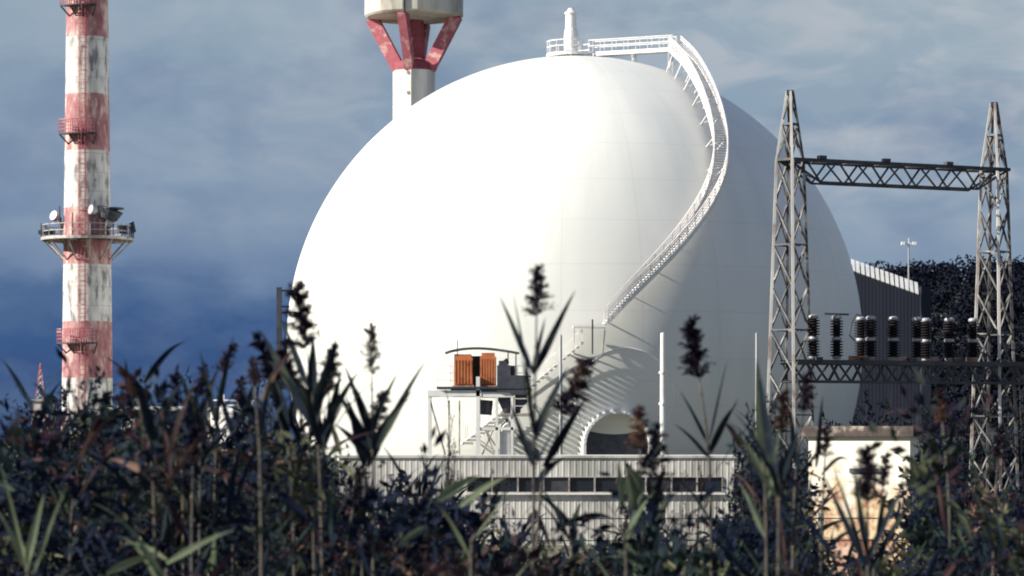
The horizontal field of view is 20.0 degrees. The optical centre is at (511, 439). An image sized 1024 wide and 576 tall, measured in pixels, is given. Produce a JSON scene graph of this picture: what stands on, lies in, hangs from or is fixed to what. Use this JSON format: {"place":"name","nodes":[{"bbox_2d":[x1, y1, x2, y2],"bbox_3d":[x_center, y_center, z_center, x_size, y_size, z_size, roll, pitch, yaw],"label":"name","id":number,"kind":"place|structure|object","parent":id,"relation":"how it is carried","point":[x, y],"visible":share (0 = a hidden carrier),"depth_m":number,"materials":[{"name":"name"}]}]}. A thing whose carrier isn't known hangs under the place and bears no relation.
{"place":"outdoors","nodes":[
{"label":"outdoors","id":0,"kind":"place"},
{"bbox_2d":[31,399,56,432],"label":"pump house","id":1,"kind":"structure","parent":0,"point":[37,405],"depth_m":160.00,"materials":[{"name":"concrete"}]},
{"bbox_2d":[35,363,44,398],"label":"radio mast","id":2,"kind":"object","parent":1,"relation":"on","point":[39,376],"visible":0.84,"depth_m":160.95,"materials":[{"name":"metal"}]},
{"bbox_2d":[121,406,210,436],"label":"service building","id":3,"kind":"structure","parent":0,"point":[209,416],"depth_m":235.00,"materials":[{"name":"white paint"}]},
{"bbox_2d":[8,444,807,567],"bbox_3d":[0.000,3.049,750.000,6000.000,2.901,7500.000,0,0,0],"label":"ground","id":4,"kind":"structure","parent":0,"point":[557,548],"depth_m":120.44,"materials":[{"name":"green soil"}]},
{"bbox_2d":[0,464,72,575],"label":"reed","id":5,"kind":"object","parent":4,"relation":"on","point":[24,555],"visible":1,"depth_m":11.98,"materials":[{"name":"green plant"}]},
{"bbox_2d":[1,414,86,570],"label":"shrub","id":6,"kind":"object","parent":4,"relation":"on","point":[14,463],"visible":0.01,"depth_m":23.95,"materials":[{"name":"green plant"}]},
{"bbox_2d":[13,385,120,567],"bbox_3d":[-3.686,0.684,24.983,1.529,2.338,1.415,0,0,37],"label":"shrub","id":7,"kind":"object","parent":4,"relation":"on","point":[56,400],"visible":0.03,"depth_m":24.89,"materials":[{"name":"green plant"}]},
{"bbox_2d":[0,457,147,575],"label":"shrub","id":8,"kind":"object","parent":4,"relation":"on","point":[5,571],"visible":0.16,"depth_m":18.98,"materials":[{"name":"green plant"}]},
{"bbox_2d":[36,440,114,574],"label":"reed","id":9,"kind":"object","parent":4,"relation":"on","point":[69,510],"visible":0.55,"depth_m":15.02,"materials":[{"name":"green plant"}]},
{"bbox_2d":[38,0,135,466],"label":"chimney","id":10,"kind":"object","parent":4,"relation":"on","point":[86,239],"visible":0.84,"depth_m":248.26,"materials":[{"name":"paint"}]},
{"bbox_2d":[81,390,187,575],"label":"shrub","id":11,"kind":"object","parent":4,"relation":"on","point":[179,537],"visible":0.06,"depth_m":22.94,"materials":[{"name":"green plant"}]},
{"bbox_2d":[106,363,209,571],"bbox_3d":[-1.586,0.717,13.060,0.481,2.124,0.222,0,0,0],"label":"reed","id":12,"kind":"object","parent":4,"relation":"on","point":[151,427],"visible":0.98,"depth_m":13.00,"materials":[{"name":"green plant"}]},
{"bbox_2d":[93,503,234,575],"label":"reed","id":13,"kind":"object","parent":4,"relation":"on","point":[147,557],"visible":1,"depth_m":12.02,"materials":[{"name":"green plant"}]},
{"bbox_2d":[106,397,246,575],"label":"shrub","id":14,"kind":"object","parent":4,"relation":"on","point":[203,512],"visible":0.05,"depth_m":23.76,"materials":[{"name":"green plant"}]},
{"bbox_2d":[134,371,226,575],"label":"reed","id":15,"kind":"object","parent":4,"relation":"on","point":[175,379],"visible":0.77,"depth_m":16.00,"materials":[{"name":"green plant"}]},
{"bbox_2d":[161,361,224,575],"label":"reed","id":16,"kind":"object","parent":4,"relation":"on","point":[198,419],"visible":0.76,"depth_m":14.99,"materials":[{"name":"green plant"}]},
{"bbox_2d":[176,424,240,575],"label":"reed","id":17,"kind":"object","parent":4,"relation":"on","point":[194,428],"visible":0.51,"depth_m":14.00,"materials":[{"name":"green plant"}]},
{"bbox_2d":[183,335,263,575],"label":"reed","id":18,"kind":"object","parent":4,"relation":"on","point":[213,408],"visible":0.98,"depth_m":14.98,"materials":[{"name":"green plant"}]},
{"bbox_2d":[184,372,262,575],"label":"reed","id":19,"kind":"object","parent":4,"relation":"on","point":[240,392],"visible":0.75,"depth_m":15.99,"materials":[{"name":"plant"}]},
{"bbox_2d":[210,394,252,491],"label":"storage tank","id":20,"kind":"object","parent":4,"relation":"on","point":[231,415],"visible":0.19,"depth_m":178.72,"materials":[{"name":"white paint"}]},
{"bbox_2d":[221,362,309,575],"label":"shrub","id":21,"kind":"object","parent":4,"relation":"on","point":[254,494],"visible":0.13,"depth_m":20.97,"materials":[{"name":"green plant"}]},
{"bbox_2d":[276,287,289,430],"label":"utility pole","id":22,"kind":"object","parent":4,"relation":"on","point":[279,290],"visible":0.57,"depth_m":109.90,"materials":[{"name":"metal"}]},
{"bbox_2d":[245,355,320,575],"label":"reed","id":23,"kind":"object","parent":4,"relation":"on","point":[260,421],"visible":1,"depth_m":12.49,"materials":[{"name":"green plant"}]},
{"bbox_2d":[225,383,345,575],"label":"shrub","id":24,"kind":"object","parent":4,"relation":"on","point":[256,546],"visible":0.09,"depth_m":19.01,"materials":[{"name":"green plant"}]},
{"bbox_2d":[264,425,310,557],"bbox_3d":[-1.199,0.858,16.060,0.392,1.888,0.400,0,0,0],"label":"reed","id":25,"kind":"object","parent":4,"relation":"on","point":[299,449],"visible":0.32,"depth_m":15.99,"materials":[{"name":"green plant"}]},
{"bbox_2d":[240,331,339,575],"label":"reed","id":26,"kind":"object","parent":4,"relation":"on","point":[287,418],"visible":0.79,"depth_m":13.98,"materials":[{"name":"plant"}]},
{"bbox_2d":[239,443,368,575],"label":"shrub","id":27,"kind":"object","parent":4,"relation":"on","point":[342,573],"visible":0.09,"depth_m":17.94,"materials":[{"name":"green plant"}]},
{"bbox_2d":[259,279,359,575],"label":"reed","id":28,"kind":"object","parent":4,"relation":"on","point":[308,400],"visible":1,"depth_m":13.49,"materials":[{"name":"green plant"}]},
{"bbox_2d":[267,344,351,575],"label":"reed","id":29,"kind":"object","parent":4,"relation":"on","point":[289,362],"visible":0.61,"depth_m":13.99,"materials":[{"name":"green plant"}]},
{"bbox_2d":[278,341,386,575],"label":"reed","id":30,"kind":"object","parent":4,"relation":"on","point":[324,441],"visible":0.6,"depth_m":13.99,"materials":[{"name":"green plant"}]},
{"bbox_2d":[311,457,354,574],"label":"shrub","id":31,"kind":"object","parent":4,"relation":"on","point":[341,517],"visible":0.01,"depth_m":20.06,"materials":[{"name":"green plant"}]},
{"bbox_2d":[299,464,401,575],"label":"reed","id":32,"kind":"object","parent":4,"relation":"on","point":[358,473],"visible":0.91,"depth_m":13.99,"materials":[{"name":"plant"}]},
{"bbox_2d":[334,322,425,575],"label":"reed","id":33,"kind":"object","parent":4,"relation":"on","point":[365,444],"visible":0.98,"depth_m":13.99,"materials":[{"name":"green plant"}]},
{"bbox_2d":[347,389,415,575],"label":"reed","id":34,"kind":"object","parent":4,"relation":"on","point":[365,462],"visible":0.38,"depth_m":14.99,"materials":[{"name":"plant"}]},
{"bbox_2d":[375,485,442,575],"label":"shrub","id":35,"kind":"object","parent":4,"relation":"on","point":[399,570],"visible":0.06,"depth_m":19.97,"materials":[{"name":"green plant"}]},
{"bbox_2d":[412,390,468,573],"bbox_3d":[-0.560,0.756,22.018,0.501,2.280,0.454,0,0,-24],"label":"shrub","id":36,"kind":"object","parent":4,"relation":"on","point":[447,479],"visible":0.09,"depth_m":21.93,"materials":[{"name":"green plant"}]},
{"bbox_2d":[422,502,492,575],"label":"shrub","id":37,"kind":"object","parent":4,"relation":"on","point":[443,558],"visible":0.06,"depth_m":18.98,"materials":[{"name":"green plant"}]},
{"bbox_2d":[397,475,533,575],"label":"reed","id":38,"kind":"object","parent":4,"relation":"on","point":[449,491],"visible":1,"depth_m":11.99,"materials":[{"name":"green plant"}]},
{"bbox_2d":[427,340,532,454],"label":"steel frame","id":39,"kind":"object","parent":4,"relation":"on","point":[477,391],"visible":0.79,"depth_m":197.91,"materials":[{"name":"white paint"}]},
{"bbox_2d":[453,354,473,386],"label":"equipment cabinet","id":40,"kind":"object","parent":39,"relation":"on","point":[463,370],"visible":0.98,"depth_m":198.20,"materials":[{"name":"metal"}]},
{"bbox_2d":[480,353,496,386],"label":"equipment cabinet","id":41,"kind":"object","parent":39,"relation":"on","point":[487,369],"visible":0.96,"depth_m":198.10,"materials":[{"name":"metal"}]},
{"bbox_2d":[480,358,530,416],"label":"machine unit","id":42,"kind":"object","parent":39,"relation":"on","point":[507,376],"visible":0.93,"depth_m":197.75,"materials":[{"name":"metal"}]},
{"bbox_2d":[463,468,535,575],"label":"shrub","id":43,"kind":"object","parent":4,"relation":"on","point":[504,516],"visible":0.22,"depth_m":22.02,"materials":[{"name":"green plant"}]},
{"bbox_2d":[499,419,513,454],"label":"floor tank","id":44,"kind":"object","parent":4,"relation":"on","point":[504,442],"visible":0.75,"depth_m":198.19,"materials":[{"name":"white metal"}]},
{"bbox_2d":[0,342,1023,575],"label":"undergrowth","id":45,"kind":"object","parent":4,"relation":"on","point":[121,452],"visible":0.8,"depth_m":14.53,"materials":[{"name":"green plant"}]},
{"bbox_2d":[495,263,574,575],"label":"reed","id":46,"kind":"object","parent":4,"relation":"on","point":[538,425],"visible":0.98,"depth_m":13.49,"materials":[{"name":"green plant"}]},
{"bbox_2d":[515,356,598,573],"bbox_3d":[0.264,0.699,14.493,0.346,2.239,0.382,0,0,-39],"label":"reed","id":47,"kind":"object","parent":4,"relation":"on","point":[576,383],"visible":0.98,"depth_m":14.49,"materials":[{"name":"green plant"}]},
{"bbox_2d":[559,335,561,454],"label":"pipe mast","id":48,"kind":"object","parent":4,"relation":"on","point":[560,370],"visible":0.33,"depth_m":213.91,"materials":[{"name":"grey metal"}]},
{"bbox_2d":[287,8,861,492],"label":"reactor dome","id":49,"kind":"structure","parent":4,"relation":"on","point":[627,204],"depth_m":233.16,"materials":[{"name":"paint"}]},
{"bbox_2d":[583,428,645,454],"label":"entrance door","id":50,"kind":"structure","parent":49,"relation":"in","point":[597,443],"depth_m":229.63,"materials":[{"name":"metal"}]},
{"bbox_2d":[535,484,614,575],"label":"reed","id":51,"kind":"object","parent":4,"relation":"on","point":[567,521],"visible":0.81,"depth_m":14.99,"materials":[{"name":"green plant"}]},
{"bbox_2d":[568,460,653,575],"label":"reed","id":52,"kind":"object","parent":4,"relation":"on","point":[633,482],"visible":0.98,"depth_m":13.03,"materials":[{"name":"green plant"}]},
{"bbox_2d":[587,404,676,575],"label":"reed","id":53,"kind":"object","parent":4,"relation":"on","point":[638,414],"visible":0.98,"depth_m":13.98,"materials":[{"name":"plant"}]},
{"bbox_2d":[588,422,678,575],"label":"reed","id":54,"kind":"object","parent":4,"relation":"on","point":[656,489],"visible":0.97,"depth_m":13.99,"materials":[{"name":"plant"}]},
{"bbox_2d":[606,454,674,574],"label":"shrub","id":55,"kind":"object","parent":4,"relation":"on","point":[665,531],"visible":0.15,"depth_m":19.98,"materials":[{"name":"green plant"}]},
{"bbox_2d":[659,333,665,454],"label":"pipe mast","id":56,"kind":"object","parent":4,"relation":"on","point":[662,373],"visible":0.41,"depth_m":213.85,"materials":[{"name":"white metal"}]},
{"bbox_2d":[665,465,729,575],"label":"shrub","id":57,"kind":"object","parent":4,"relation":"on","point":[682,515],"visible":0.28,"depth_m":20.98,"materials":[{"name":"green plant"}]},
{"bbox_2d":[386,513,1010,565],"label":"fence","id":58,"kind":"object","parent":4,"relation":"on","point":[676,515],"visible":0.17,"depth_m":45.93,"materials":[{"name":"metal"}]},
{"bbox_2d":[673,313,749,575],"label":"reed","id":59,"kind":"object","parent":4,"relation":"on","point":[693,336],"visible":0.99,"depth_m":14.99,"materials":[{"name":"green plant"}]},
{"bbox_2d":[707,367,779,575],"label":"reed","id":60,"kind":"object","parent":4,"relation":"on","point":[764,469],"visible":0.68,"depth_m":13.00,"materials":[{"name":"green plant"}]},
{"bbox_2d":[755,333,757,454],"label":"pipe mast","id":61,"kind":"object","parent":4,"relation":"on","point":[756,347],"visible":0.3,"depth_m":211.94,"materials":[{"name":"grey metal"}]},
{"bbox_2d":[714,392,825,575],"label":"shrub","id":62,"kind":"object","parent":4,"relation":"on","point":[741,503],"visible":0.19,"depth_m":21.91,"materials":[{"name":"green plant"}]},
{"bbox_2d":[725,361,839,575],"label":"reed","id":63,"kind":"object","parent":4,"relation":"on","point":[769,459],"visible":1,"depth_m":12.49,"materials":[{"name":"green plant"}]},
{"bbox_2d":[742,369,843,574],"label":"reed","id":64,"kind":"object","parent":4,"relation":"on","point":[806,394],"visible":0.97,"depth_m":14.99,"materials":[{"name":"plant"}]},
{"bbox_2d":[768,446,819,575],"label":"shrub","id":65,"kind":"object","parent":4,"relation":"on","point":[788,546],"visible":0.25,"depth_m":19.97,"materials":[{"name":"green plant"}]},
{"bbox_2d":[769,424,861,575],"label":"reed","id":66,"kind":"object","parent":4,"relation":"on","point":[825,433],"visible":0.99,"depth_m":14.99,"materials":[{"name":"green plant"}]},
{"bbox_2d":[802,390,914,466],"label":"shrub","id":67,"kind":"object","parent":4,"relation":"on","point":[883,420],"visible":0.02,"depth_m":117.74,"materials":[{"name":"green plant"}]},
{"bbox_2d":[823,443,918,575],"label":"reed","id":68,"kind":"object","parent":4,"relation":"on","point":[868,474],"visible":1,"depth_m":12.48,"materials":[{"name":"green plant"}]},
{"bbox_2d":[800,426,962,575],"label":"transformer hut","id":69,"kind":"object","parent":4,"relation":"on","point":[849,441],"visible":0.2,"depth_m":70.81,"materials":[{"name":"paint"}]},
{"bbox_2d":[834,538,871,575],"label":"door","id":70,"kind":"structure","parent":69,"relation":"in","point":[840,545],"depth_m":70.91,"materials":[{"name":"metal"}]},
{"bbox_2d":[766,90,1023,547],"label":"switchyard gantry","id":71,"kind":"object","parent":4,"relation":"on","point":[973,364],"visible":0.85,"depth_m":91.55,"materials":[{"name":"metal"}]},
{"bbox_2d":[807,314,819,358],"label":"insulator","id":72,"kind":"object","parent":71,"relation":"on","point":[813,338],"visible":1,"depth_m":89.90,"materials":[{"name":"black ceramic"}]},
{"bbox_2d":[824,313,848,359],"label":"insulator","id":73,"kind":"object","parent":71,"relation":"on","point":[836,338],"visible":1,"depth_m":90.28,"materials":[{"name":"grey ceramic"}]},
{"bbox_2d":[848,313,866,355],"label":"insulator","id":74,"kind":"object","parent":71,"relation":"on","point":[860,333],"visible":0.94,"depth_m":91.41,"materials":[{"name":"grey ceramic"}]},
{"bbox_2d":[864,316,876,359],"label":"insulator","id":75,"kind":"object","parent":71,"relation":"on","point":[870,339],"visible":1,"depth_m":90.81,"materials":[{"name":"grey ceramic"}]},
{"bbox_2d":[887,316,899,359],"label":"insulator","id":76,"kind":"object","parent":71,"relation":"on","point":[893,339],"visible":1,"depth_m":91.17,"materials":[{"name":"grey ceramic"}]},
{"bbox_2d":[911,317,923,360],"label":"insulator","id":77,"kind":"object","parent":71,"relation":"on","point":[917,340],"visible":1,"depth_m":91.55,"materials":[{"name":"grey ceramic"}]},
{"bbox_2d":[920,318,931,360],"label":"insulator","id":78,"kind":"object","parent":71,"relation":"on","point":[926,341],"visible":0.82,"depth_m":92.43,"materials":[{"name":"grey ceramic"}]},
{"bbox_2d":[941,315,957,360],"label":"insulator","id":79,"kind":"object","parent":71,"relation":"on","point":[949,340],"visible":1,"depth_m":92.06,"materials":[{"name":"grey ceramic"}]},
{"bbox_2d":[967,318,979,357],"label":"insulator","id":80,"kind":"object","parent":71,"relation":"on","point":[973,341],"visible":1,"depth_m":92.44,"materials":[{"name":"grey ceramic"}]},
{"bbox_2d":[873,450,920,575],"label":"reed","id":81,"kind":"object","parent":4,"relation":"on","point":[884,472],"visible":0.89,"depth_m":15.99,"materials":[{"name":"plant"}]},
{"bbox_2d":[901,238,915,290],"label":"lamp mast","id":82,"kind":"object","parent":4,"relation":"on","point":[908,243],"visible":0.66,"depth_m":329.92,"materials":[{"name":"grey metal"}]},
{"bbox_2d":[909,387,962,575],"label":"reed","id":83,"kind":"object","parent":4,"relation":"on","point":[941,409],"visible":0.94,"depth_m":14.99,"materials":[{"name":"green plant"}]},
{"bbox_2d":[915,411,998,575],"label":"shrub","id":84,"kind":"object","parent":4,"relation":"on","point":[968,497],"visible":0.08,"depth_m":25.96,"materials":[{"name":"green plant"}]},
{"bbox_2d":[911,386,1023,525],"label":"shrub","id":85,"kind":"object","parent":4,"relation":"on","point":[977,458],"visible":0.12,"depth_m":121.37,"materials":[{"name":"green plant"}]},
{"bbox_2d":[945,424,1023,575],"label":"reed","id":86,"kind":"object","parent":4,"relation":"on","point":[999,437],"visible":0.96,"depth_m":16.00,"materials":[{"name":"green plant"}]},
{"bbox_2d":[961,528,1012,575],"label":"shrub","id":87,"kind":"object","parent":4,"relation":"on","point":[973,560],"visible":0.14,"depth_m":21.02,"materials":[{"name":"green plant"}]},
{"bbox_2d":[957,380,1023,520],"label":"shrub","id":88,"kind":"object","parent":4,"relation":"on","point":[1008,452],"visible":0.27,"depth_m":122.73,"materials":[{"name":"green plant"}]},
{"bbox_2d":[1012,420,1023,559],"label":"shrub","id":89,"kind":"object","parent":4,"relation":"on","point":[1022,464],"visible":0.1,"depth_m":27.02,"materials":[{"name":"green plant"}]},
{"bbox_2d":[365,0,462,119],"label":"water tower","id":90,"kind":"structure","parent":0,"point":[414,70],"depth_m":283.48,"materials":[{"name":"red paint"}]},
{"bbox_2d":[0,0,1023,441],"label":"sky","id":91,"kind":"structure","parent":0,"point":[233,123],"materials":[{"name":"blue"}]},
{"bbox_2d":[337,455,742,544],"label":"long shed","id":92,"kind":"structure","parent":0,"point":[569,479],"depth_m":124.00,"materials":[{"name":"metal"}]},
{"bbox_2d":[467,477,491,492],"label":"window","id":93,"kind":"structure","parent":92,"relation":"in","point":[477,482],"depth_m":124.03,"materials":[{"name":"glass"}]},
{"bbox_2d":[492,477,517,492],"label":"window","id":94,"kind":"structure","parent":92,"relation":"in","point":[513,488],"depth_m":124.03,"materials":[{"name":"glass"}]},
{"bbox_2d":[518,477,542,492],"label":"window","id":95,"kind":"structure","parent":92,"relation":"in","point":[523,487],"depth_m":124.03,"materials":[{"name":"glass"}]},
{"bbox_2d":[543,477,568,492],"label":"window","id":96,"kind":"structure","parent":92,"relation":"in","point":[551,484],"depth_m":124.03,"materials":[{"name":"glass"}]},
{"bbox_2d":[569,477,594,492],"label":"window","id":97,"kind":"structure","parent":92,"relation":"in","point":[576,484],"depth_m":124.03,"materials":[{"name":"glass"}]},
{"bbox_2d":[595,477,617,492],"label":"window","id":98,"kind":"structure","parent":92,"relation":"in","point":[607,483],"depth_m":124.03,"materials":[{"name":"glass"}]},
{"bbox_2d":[622,477,645,492],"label":"window","id":99,"kind":"structure","parent":92,"relation":"in","point":[643,478],"depth_m":124.03,"materials":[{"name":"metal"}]},
{"bbox_2d":[646,477,670,492],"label":"window","id":100,"kind":"structure","parent":92,"relation":"in","point":[665,478],"depth_m":124.03,"materials":[{"name":"glass"}]},
{"bbox_2d":[671,477,696,492],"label":"window","id":101,"kind":"structure","parent":92,"relation":"in","point":[689,481],"depth_m":124.03,"materials":[{"name":"glass"}]},
{"bbox_2d":[697,477,722,492],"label":"window","id":102,"kind":"structure","parent":92,"relation":"in","point":[716,481],"depth_m":124.03,"materials":[{"name":"glass"}]},
{"bbox_2d":[851,259,930,425],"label":"turbine hall","id":103,"kind":"structure","parent":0,"point":[881,301],"depth_m":304.81,"materials":[{"name":"metal"}]},
{"bbox_2d":[931,284,1023,471],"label":"hills","id":104,"kind":"structure","parent":0,"point":[993,432],"depth_m":459.67,"materials":[{"name":"green plant"}]},
{"bbox_2d":[855,254,1023,427],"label":"forest","id":105,"kind":"object","parent":104,"relation":"on","point":[950,277],"visible":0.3,"depth_m":467.72,"materials":[{"name":"green plant"}]}
]}

